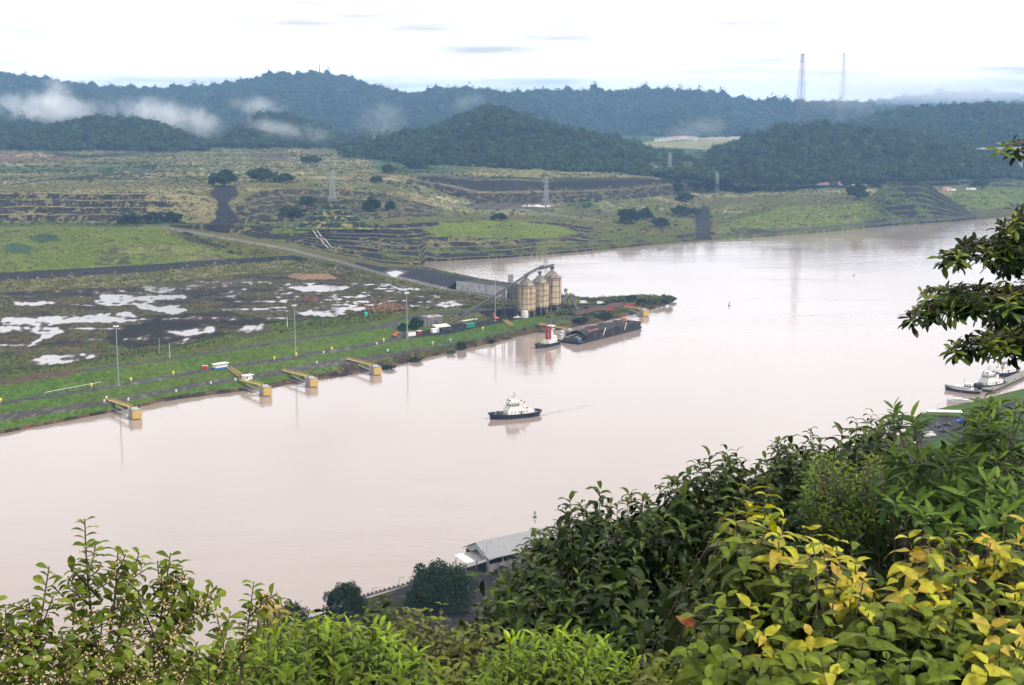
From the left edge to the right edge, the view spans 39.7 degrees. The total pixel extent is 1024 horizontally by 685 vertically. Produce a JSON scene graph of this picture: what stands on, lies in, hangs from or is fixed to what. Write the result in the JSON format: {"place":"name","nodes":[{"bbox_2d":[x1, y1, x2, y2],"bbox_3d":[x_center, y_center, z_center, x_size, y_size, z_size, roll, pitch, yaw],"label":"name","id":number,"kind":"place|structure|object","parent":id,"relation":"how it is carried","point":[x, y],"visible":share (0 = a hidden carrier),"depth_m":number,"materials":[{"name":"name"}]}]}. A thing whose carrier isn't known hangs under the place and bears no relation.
{"place":"outdoors","nodes":[
{"label":"outdoors","id":0,"kind":"place"},
{"bbox_2d":[20,124,206,151],"bbox_3d":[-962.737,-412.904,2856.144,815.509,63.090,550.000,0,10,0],"label":"hill","id":1,"kind":"structure","parent":0,"point":[97,149],"depth_m":2613.80,"materials":[{"name":"green plant"}]},
{"bbox_2d":[210,137,303,148],"bbox_3d":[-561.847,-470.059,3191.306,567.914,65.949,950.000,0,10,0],"label":"hill","id":2,"kind":"structure","parent":0,"point":[252,148],"depth_m":2762.28,"materials":[{"name":"green plant"}]},
{"bbox_2d":[295,204,373,229],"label":"hill","id":3,"kind":"structure","parent":0,"point":[334,216],"depth_m":1470.58,"materials":[{"name":"green plant"}]},
{"bbox_2d":[0,79,874,134],"bbox_3d":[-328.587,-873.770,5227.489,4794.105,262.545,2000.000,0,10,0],"label":"hill","id":4,"kind":"structure","parent":0,"point":[108,109],"depth_m":4901.75,"materials":[{"name":"green plant"}]},
{"bbox_2d":[0,216,1023,683],"bbox_3d":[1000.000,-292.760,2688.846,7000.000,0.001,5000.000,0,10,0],"label":"water","id":5,"kind":"structure","parent":0,"point":[750,348],"depth_m":706.17,"materials":[{"name":"brown liquid"}]},
{"bbox_2d":[108,398,141,418],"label":"mooring platform","id":6,"kind":"structure","parent":5,"relation":"in","point":[133,412],"depth_m":728.14,"materials":[{"name":"concrete"}]},
{"bbox_2d":[239,378,271,395],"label":"mooring platform","id":7,"kind":"structure","parent":5,"relation":"in","point":[264,389],"depth_m":786.11,"materials":[{"name":"concrete"}]},
{"bbox_2d":[281,368,317,386],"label":"mooring platform","id":8,"kind":"structure","parent":5,"relation":"in","point":[310,381],"depth_m":810.30,"materials":[{"name":"concrete"}]},
{"bbox_2d":[345,357,381,374],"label":"mooring platform","id":9,"kind":"structure","parent":5,"relation":"in","point":[374,369],"depth_m":846.15,"materials":[{"name":"concrete"}]},
{"bbox_2d":[487,394,541,419],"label":"tugboat","id":10,"kind":"object","parent":5,"relation":"on","point":[514,408],"visible":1,"depth_m":729.35,"materials":[{"name":"paint"}]},
{"bbox_2d":[534,325,560,348],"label":"tugboat","id":11,"kind":"object","parent":5,"relation":"on","point":[550,340],"visible":1,"depth_m":944.78,"materials":[{"name":"paint"}]},
{"bbox_2d":[538,322,573,336],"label":"mooring platform","id":12,"kind":"structure","parent":5,"relation":"in","point":[566,330],"depth_m":984.77,"materials":[{"name":"concrete"}]},
{"bbox_2d":[560,318,641,344],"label":"gravel barge","id":13,"kind":"object","parent":5,"relation":"on","point":[599,331],"visible":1,"depth_m":977.11,"materials":[{"name":"metal"}]},
{"bbox_2d":[624,305,648,315],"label":"mooring platform","id":14,"kind":"structure","parent":5,"relation":"in","point":[643,312],"depth_m":1076.54,"materials":[{"name":"concrete"}]},
{"bbox_2d":[946,394,971,403],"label":"launch","id":15,"kind":"object","parent":5,"relation":"on","point":[955,400],"visible":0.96,"depth_m":763.52,"materials":[{"name":"white paint"}]},
{"bbox_2d":[944,378,980,393],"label":"pilot launch","id":16,"kind":"object","parent":5,"relation":"on","point":[966,387],"visible":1,"depth_m":792.75,"materials":[{"name":"white paint"}]},
{"bbox_2d":[973,364,1006,389],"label":"tugboat","id":17,"kind":"object","parent":5,"relation":"on","point":[987,379],"visible":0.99,"depth_m":804.93,"materials":[{"name":"paint"}]},
{"bbox_2d":[981,370,1023,391],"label":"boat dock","id":18,"kind":"object","parent":5,"relation":"in","point":[1014,377],"visible":0.67,"depth_m":820.66,"materials":[{"name":"grey concrete"}]},
{"bbox_2d":[992,357,1020,376],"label":"tugboat","id":19,"kind":"object","parent":5,"relation":"on","point":[1006,370],"visible":0.76,"depth_m":841.48,"materials":[{"name":"paint"}]},
{"bbox_2d":[0,134,1023,433],"bbox_3d":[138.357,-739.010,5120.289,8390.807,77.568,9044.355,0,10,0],"label":"ground","id":20,"kind":"structure","parent":0,"point":[32,398],"depth_m":1358.77,"materials":[{"name":"green plant"}]},
{"bbox_2d":[113,325,120,385],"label":"lamp mast","id":21,"kind":"object","parent":20,"relation":"on","point":[117,355],"visible":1,"depth_m":779.01,"materials":[{"name":"metal"}]},
{"bbox_2d":[117,213,141,222],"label":"tree","id":22,"kind":"object","parent":20,"relation":"on","point":[129,217],"visible":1,"depth_m":1453.20,"materials":[{"name":"green plant"}]},
{"bbox_2d":[142,211,165,221],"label":"tree","id":23,"kind":"object","parent":20,"relation":"on","point":[151,215],"visible":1,"depth_m":1456.43,"materials":[{"name":"green plant"}]},
{"bbox_2d":[163,211,183,220],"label":"tree","id":24,"kind":"object","parent":20,"relation":"on","point":[172,215],"visible":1,"depth_m":1463.54,"materials":[{"name":"green plant"}]},
{"bbox_2d":[212,362,228,369],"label":"site shed","id":25,"kind":"structure","parent":20,"relation":"on","point":[220,365],"depth_m":831.40,"materials":[{"name":"white paint"}]},
{"bbox_2d":[207,168,238,185],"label":"tree","id":26,"kind":"object","parent":20,"relation":"on","point":[224,175],"visible":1,"depth_m":1654.02,"materials":[{"name":"green plant"}]},
{"bbox_2d":[241,374,253,380],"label":"mooring cabin","id":27,"kind":"object","parent":20,"relation":"on","point":[247,376],"visible":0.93,"depth_m":809.52,"materials":[{"name":"white paint"}]},
{"bbox_2d":[245,167,278,180],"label":"tree","id":28,"kind":"object","parent":20,"relation":"on","point":[255,173],"visible":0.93,"depth_m":1749.36,"materials":[{"name":"green plant"}]},
{"bbox_2d":[272,173,294,182],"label":"tree","id":29,"kind":"object","parent":20,"relation":"on","point":[283,177],"visible":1,"depth_m":1728.87,"materials":[{"name":"green plant"}]},
{"bbox_2d":[279,206,307,214],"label":"tree","id":30,"kind":"object","parent":20,"relation":"on","point":[291,210],"visible":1,"depth_m":1511.58,"materials":[{"name":"green plant"}]},
{"bbox_2d":[299,195,317,204],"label":"tree","id":31,"kind":"object","parent":20,"relation":"on","point":[307,199],"visible":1,"depth_m":1576.71,"materials":[{"name":"green plant"}]},
{"bbox_2d":[300,155,322,163],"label":"tree","id":32,"kind":"object","parent":20,"relation":"on","point":[311,158],"visible":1,"depth_m":2139.98,"materials":[{"name":"green plant"}]},
{"bbox_2d":[327,170,336,201],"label":"power pylon","id":33,"kind":"object","parent":20,"relation":"on","point":[330,189],"visible":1,"depth_m":1492.64,"materials":[{"name":"metal"}]},
{"bbox_2d":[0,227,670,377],"bbox_3d":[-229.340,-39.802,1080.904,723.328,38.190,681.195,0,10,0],"label":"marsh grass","id":34,"kind":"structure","parent":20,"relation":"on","point":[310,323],"depth_m":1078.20,"materials":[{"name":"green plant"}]},
{"bbox_2d":[361,196,380,210],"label":"tree","id":35,"kind":"object","parent":20,"relation":"on","point":[371,203],"visible":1,"depth_m":1574.74,"materials":[{"name":"green plant"}]},
{"bbox_2d":[370,175,382,182],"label":"bush","id":36,"kind":"object","parent":20,"relation":"on","point":[377,178],"visible":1,"depth_m":1791.60,"materials":[{"name":"green plant"}]},
{"bbox_2d":[381,164,397,172],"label":"tree","id":37,"kind":"object","parent":20,"relation":"on","point":[387,168],"visible":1,"depth_m":1959.39,"materials":[{"name":"green plant"}]},
{"bbox_2d":[384,201,395,210],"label":"tree","id":38,"kind":"object","parent":20,"relation":"on","point":[389,204],"visible":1,"depth_m":1592.84,"materials":[{"name":"green plant"}]},
{"bbox_2d":[383,154,418,162],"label":"tree","id":39,"kind":"object","parent":20,"relation":"on","point":[396,159],"visible":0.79,"depth_m":2231.01,"materials":[{"name":"green plant"}]},
{"bbox_2d":[408,317,423,327],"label":"tree","id":40,"kind":"object","parent":20,"relation":"on","point":[415,322],"visible":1,"depth_m":972.93,"materials":[{"name":"green plant"}]},
{"bbox_2d":[404,156,441,167],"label":"tree","id":41,"kind":"object","parent":20,"relation":"on","point":[422,161],"visible":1,"depth_m":2103.03,"materials":[{"name":"green plant"}]},
{"bbox_2d":[419,314,441,326],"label":"hopper building","id":42,"kind":"structure","parent":20,"relation":"on","point":[431,320],"depth_m":987.80,"materials":[{"name":"metal"}]},
{"bbox_2d":[432,323,450,330],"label":"awning","id":43,"kind":"object","parent":20,"relation":"on","point":[441,325],"visible":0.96,"depth_m":975.13,"materials":[{"name":"white paint"}]},
{"bbox_2d":[456,341,466,348],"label":"tree","id":44,"kind":"object","parent":20,"relation":"on","point":[461,344],"visible":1,"depth_m":927.72,"materials":[{"name":"green plant"}]},
{"bbox_2d":[456,281,506,297],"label":"retaining wall","id":45,"kind":"structure","parent":20,"relation":"on","point":[477,288],"depth_m":1123.24,"materials":[{"name":"concrete"}]},
{"bbox_2d":[448,279,514,298],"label":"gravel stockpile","id":46,"kind":"object","parent":20,"relation":"on","point":[500,284],"visible":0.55,"depth_m":1138.17,"materials":[{"name":"grey gravel"}]},
{"bbox_2d":[489,213,507,219],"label":"bush","id":47,"kind":"object","parent":20,"relation":"on","point":[498,216],"visible":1,"depth_m":1612.92,"materials":[{"name":"green plant"}]},
{"bbox_2d":[507,274,513,306],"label":"lattice tower","id":48,"kind":"structure","parent":20,"relation":"on","point":[512,290],"depth_m":1068.42,"materials":[{"name":"metal"}]},
{"bbox_2d":[0,149,1023,338],"bbox_3d":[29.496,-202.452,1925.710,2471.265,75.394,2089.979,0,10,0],"label":"scrub","id":49,"kind":"object","parent":20,"relation":"on","point":[153,166],"visible":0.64,"depth_m":1945.24,"materials":[{"name":"green plant"}]},
{"bbox_2d":[516,274,535,317],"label":"silo","id":50,"kind":"object","parent":20,"relation":"on","point":[526,298],"visible":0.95,"depth_m":1036.92,"materials":[{"name":"metal"}]},
{"bbox_2d":[448,273,528,325],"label":"conveyor","id":51,"kind":"object","parent":50,"relation":"attached to","point":[497,294],"visible":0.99,"depth_m":1018.35,"materials":[{"name":"metal"}]},
{"bbox_2d":[531,271,548,313],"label":"silo","id":52,"kind":"object","parent":20,"relation":"on","point":[540,281],"visible":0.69,"depth_m":1054.24,"materials":[{"name":"metal"}]},
{"bbox_2d":[543,176,549,205],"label":"power pylon","id":53,"kind":"object","parent":20,"relation":"on","point":[545,190],"visible":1,"depth_m":1827.95,"materials":[{"name":"metal"}]},
{"bbox_2d":[544,266,560,310],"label":"silo","id":54,"kind":"object","parent":20,"relation":"on","point":[552,277],"visible":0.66,"depth_m":1069.21,"materials":[{"name":"metal"}]},
{"bbox_2d":[572,317,589,322],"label":"bush","id":55,"kind":"object","parent":20,"relation":"on","point":[581,320],"visible":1,"depth_m":1034.37,"materials":[{"name":"green plant"}]},
{"bbox_2d":[573,302,623,314],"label":"loading gangway","id":56,"kind":"object","parent":20,"relation":"on","point":[595,309],"visible":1,"depth_m":1075.30,"materials":[{"name":"metal"}]},
{"bbox_2d":[597,312,613,317],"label":"bush","id":57,"kind":"object","parent":20,"relation":"on","point":[605,315],"visible":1,"depth_m":1057.07,"materials":[{"name":"green plant"}]},
{"bbox_2d":[617,208,640,222],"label":"tree","id":58,"kind":"object","parent":20,"relation":"on","point":[627,214],"visible":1,"depth_m":1746.57,"materials":[{"name":"green plant"}]},
{"bbox_2d":[635,298,647,304],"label":"bush","id":59,"kind":"object","parent":20,"relation":"on","point":[639,300],"visible":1,"depth_m":1114.84,"materials":[{"name":"green plant"}]},
{"bbox_2d":[639,207,654,219],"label":"tree","id":60,"kind":"object","parent":20,"relation":"on","point":[646,212],"visible":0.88,"depth_m":1794.75,"materials":[{"name":"green plant"}]},
{"bbox_2d":[651,217,670,226],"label":"tree","id":61,"kind":"object","parent":20,"relation":"on","point":[661,221],"visible":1,"depth_m":1730.49,"materials":[{"name":"green plant"}]},
{"bbox_2d":[658,294,673,300],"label":"bush","id":62,"kind":"object","parent":20,"relation":"on","point":[665,297],"visible":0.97,"depth_m":1138.12,"materials":[{"name":"green plant"}]},
{"bbox_2d":[672,181,683,190],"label":"tree","id":63,"kind":"object","parent":20,"relation":"on","point":[679,186],"visible":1,"depth_m":2046.85,"materials":[{"name":"green plant"}]},
{"bbox_2d":[670,205,688,215],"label":"tree","id":64,"kind":"object","parent":20,"relation":"on","point":[680,210],"visible":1,"depth_m":1835.75,"materials":[{"name":"green plant"}]},
{"bbox_2d":[675,192,694,200],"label":"tree","id":65,"kind":"object","parent":20,"relation":"on","point":[687,196],"visible":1,"depth_m":1984.99,"materials":[{"name":"green plant"}]},
{"bbox_2d":[684,207,700,216],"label":"tree","id":66,"kind":"object","parent":20,"relation":"on","point":[693,210],"visible":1,"depth_m":1840.43,"materials":[{"name":"green plant"}]},
{"bbox_2d":[818,181,842,186],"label":"site office","id":67,"kind":"structure","parent":20,"relation":"on","point":[826,184],"depth_m":2186.39,"materials":[{"name":"white paint"}]},
{"bbox_2d":[845,182,869,198],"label":"tree","id":68,"kind":"object","parent":20,"relation":"on","point":[857,190],"visible":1,"depth_m":1973.83,"materials":[{"name":"green plant"}]},
{"bbox_2d":[864,178,884,186],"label":"tree","id":69,"kind":"object","parent":20,"relation":"on","point":[874,182],"visible":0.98,"depth_m":2195.70,"materials":[{"name":"green plant"}]},
{"bbox_2d":[971,178,989,186],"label":"tree","id":70,"kind":"object","parent":20,"relation":"on","point":[983,182],"visible":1,"depth_m":2216.78,"materials":[{"name":"green plant"}]},
{"bbox_2d":[0,67,1023,619],"label":"forest","id":71,"kind":"object","parent":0,"point":[572,139],"depth_m":3145.32,"materials":[{"name":"green plant"}]},
{"bbox_2d":[0,0,1023,101],"label":"sky","id":72,"kind":"structure","parent":0,"point":[754,49],"materials":[{"name":"white"}]},
{"bbox_2d":[432,121,674,179],"bbox_3d":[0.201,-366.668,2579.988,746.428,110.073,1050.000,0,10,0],"label":"hill","id":73,"kind":"structure","parent":0,"point":[511,142],"depth_m":2475.22,"materials":[{"name":"green plant"}]},
{"bbox_2d":[444,155,471,164],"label":"tree","id":74,"kind":"object","parent":73,"relation":"on","point":[450,163],"visible":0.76,"depth_m":2226.39,"materials":[{"name":"green plant"}]},
{"bbox_2d":[150,389,1023,684],"bbox_3d":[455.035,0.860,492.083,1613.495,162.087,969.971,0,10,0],"label":"terrain","id":75,"kind":"structure","parent":0,"point":[398,595],"depth_m":485.08,"materials":[{"name":"green plant"}]},
{"bbox_2d":[0,516,281,684],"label":"flowering shrub","id":76,"kind":"object","parent":75,"relation":"on","point":[81,666],"visible":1,"depth_m":4.81,"materials":[{"name":"green plant"}]},
{"bbox_2d":[256,590,291,677],"bbox_3d":[-1.343,3.283,7.364,0.708,4.575,1.472,0,10,0],"label":"olive shrub","id":77,"kind":"object","parent":75,"relation":"on","point":[277,610],"visible":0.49,"depth_m":6.47,"materials":[{"name":"green plant"}]},
{"bbox_2d":[276,598,309,635],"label":"tree","id":78,"kind":"object","parent":75,"relation":"on","point":[297,608],"visible":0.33,"depth_m":423.24,"materials":[{"name":"green plant"}]},
{"bbox_2d":[161,610,489,684],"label":"lime shrub","id":79,"kind":"object","parent":75,"relation":"on","point":[334,663],"visible":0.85,"depth_m":6.01,"materials":[{"name":"green plant"}]},
{"bbox_2d":[322,580,367,620],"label":"tree","id":80,"kind":"object","parent":75,"relation":"on","point":[345,595],"visible":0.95,"depth_m":436.39,"materials":[{"name":"green plant"}]},
{"bbox_2d":[212,594,510,684],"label":"olive shrub","id":81,"kind":"object","parent":75,"relation":"on","point":[468,657],"visible":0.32,"depth_m":8.19,"materials":[{"name":"green plant"}]},
{"bbox_2d":[363,582,413,596],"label":"quay edge","id":82,"kind":"object","parent":75,"relation":"on","point":[386,590],"visible":0.54,"depth_m":464.62,"materials":[{"name":"concrete"}]},
{"bbox_2d":[361,594,418,666],"bbox_3d":[-1.001,5.140,13.972,1.252,6.394,4.059,-1,10,-7],"label":"drooping tree","id":83,"kind":"object","parent":75,"relation":"on","point":[373,611],"visible":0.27,"depth_m":12.70,"materials":[{"name":"green plant"}]},
{"bbox_2d":[402,558,478,615],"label":"tree","id":84,"kind":"object","parent":75,"relation":"on","point":[449,584],"visible":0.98,"depth_m":440.72,"materials":[{"name":"green plant"}]},
{"bbox_2d":[455,550,487,569],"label":"white canopy","id":85,"kind":"object","parent":75,"relation":"on","point":[471,556],"visible":0.79,"depth_m":486.34,"materials":[{"name":"metal"}]},
{"bbox_2d":[462,525,557,571],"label":"warehouse","id":86,"kind":"structure","parent":75,"relation":"on","point":[502,546],"depth_m":486.75,"materials":[{"name":"metal"}]},
{"bbox_2d":[483,519,603,627],"bbox_3d":[0.373,4.171,13.681,1.502,5.666,4.494,1,10,9],"label":"drooping tree","id":87,"kind":"object","parent":75,"relation":"on","point":[515,584],"visible":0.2,"depth_m":12.10,"materials":[{"name":"green plant"}]},
{"bbox_2d":[456,617,673,684],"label":"lime shrub","id":88,"kind":"object","parent":75,"relation":"on","point":[566,666],"visible":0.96,"depth_m":6.18,"materials":[{"name":"green plant"}]},
{"bbox_2d":[432,475,716,678],"bbox_3d":[0.745,3.691,11.921,2.903,5.392,6.484,4,10,23],"label":"drooping tree","id":89,"kind":"object","parent":75,"relation":"on","point":[609,597],"visible":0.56,"depth_m":10.63,"materials":[{"name":"green plant"}]},
{"bbox_2d":[620,637,683,684],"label":"olive shrub","id":90,"kind":"object","parent":75,"relation":"on","point":[657,664],"visible":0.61,"depth_m":6.06,"materials":[{"name":"green plant"}]},
{"bbox_2d":[625,444,801,635],"bbox_3d":[1.754,3.268,12.694,1.800,5.172,4.114,0,10,0],"label":"drooping tree","id":91,"kind":"object","parent":75,"relation":"on","point":[713,501],"visible":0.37,"depth_m":11.22,"materials":[{"name":"green plant"}]},
{"bbox_2d":[610,484,824,684],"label":"yellow tipped shrub","id":92,"kind":"object","parent":75,"relation":"on","point":[755,630],"visible":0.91,"depth_m":6.19,"materials":[{"name":"green plant"}]},
{"bbox_2d":[684,408,906,589],"bbox_3d":[2.486,2.860,12.736,1.911,4.894,4.449,3,10,15],"label":"drooping tree","id":93,"kind":"object","parent":75,"relation":"on","point":[778,475],"visible":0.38,"depth_m":11.38,"materials":[{"name":"green plant"}]},
{"bbox_2d":[706,444,905,620],"bbox_3d":[2.185,2.465,10.151,1.462,3.931,3.596,4,10,20],"label":"fine leaved bush","id":94,"kind":"object","parent":75,"relation":"on","point":[832,525],"visible":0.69,"depth_m":8.78,"materials":[{"name":"green plant"}]},
{"bbox_2d":[679,525,950,684],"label":"yellow tipped shrub","id":95,"kind":"object","parent":75,"relation":"on","point":[844,643],"visible":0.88,"depth_m":5.66,"materials":[{"name":"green plant"}]},
{"bbox_2d":[777,396,1023,625],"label":"whorled bush","id":96,"kind":"object","parent":75,"relation":"on","point":[974,499],"visible":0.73,"depth_m":7.80,"materials":[{"name":"green plant"}]},
{"bbox_2d":[837,513,1023,684],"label":"yellow tipped shrub","id":97,"kind":"object","parent":75,"relation":"on","point":[982,643],"visible":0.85,"depth_m":5.75,"materials":[{"name":"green plant"}]},
{"bbox_2d":[926,409,962,417],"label":"carport","id":98,"kind":"object","parent":75,"relation":"on","point":[949,411],"visible":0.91,"depth_m":718.66,"materials":[{"name":"white paint"}]},
{"bbox_2d":[882,392,1022,622],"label":"drooping tree","id":99,"kind":"object","parent":75,"relation":"on","point":[975,413],"visible":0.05,"depth_m":10.14,"materials":[{"name":"green plant"}]},
{"bbox_2d":[897,134,1023,369],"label":"overhanging tree","id":100,"kind":"object","parent":75,"relation":"on","point":[963,301],"visible":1,"depth_m":7.14,"materials":[{"name":"green plant"}]},
{"bbox_2d":[642,139,738,149],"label":"hill","id":101,"kind":"structure","parent":0,"point":[699,144],"depth_m":3192.06,"materials":[{"name":"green plant"}]},
{"bbox_2d":[683,140,1020,185],"bbox_3d":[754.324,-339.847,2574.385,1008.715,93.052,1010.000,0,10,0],"label":"hill","id":102,"kind":"structure","parent":0,"point":[966,180],"depth_m":2276.75,"materials":[{"name":"green plant"}]},
{"bbox_2d":[720,181,763,190],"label":"tree","id":103,"kind":"object","parent":102,"relation":"on","point":[743,185],"visible":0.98,"depth_m":2123.99,"materials":[{"name":"green plant"}]},
{"bbox_2d":[761,182,800,190],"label":"tree","id":104,"kind":"object","parent":102,"relation":"on","point":[784,186],"visible":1,"depth_m":2116.64,"materials":[{"name":"green plant"}]},
{"bbox_2d":[794,54,806,125],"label":"crossing tower","id":105,"kind":"structure","parent":102,"relation":"on","point":[801,98],"depth_m":2657.46,"materials":[{"name":"metal"}]},
{"bbox_2d":[976,147,1022,167],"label":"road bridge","id":106,"kind":"structure","parent":102,"relation":"on","point":[1020,153],"depth_m":2546.04,"materials":[{"name":"concrete"}]},
{"bbox_3d":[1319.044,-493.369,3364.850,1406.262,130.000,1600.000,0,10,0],"label":"hill","id":107,"kind":"structure","parent":0,"visible":0},
{"bbox_2d":[836,52,846,122],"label":"crossing tower","id":108,"kind":"structure","parent":107,"relation":"on","point":[843,69],"depth_m":3701.71,"materials":[{"name":"metal"}]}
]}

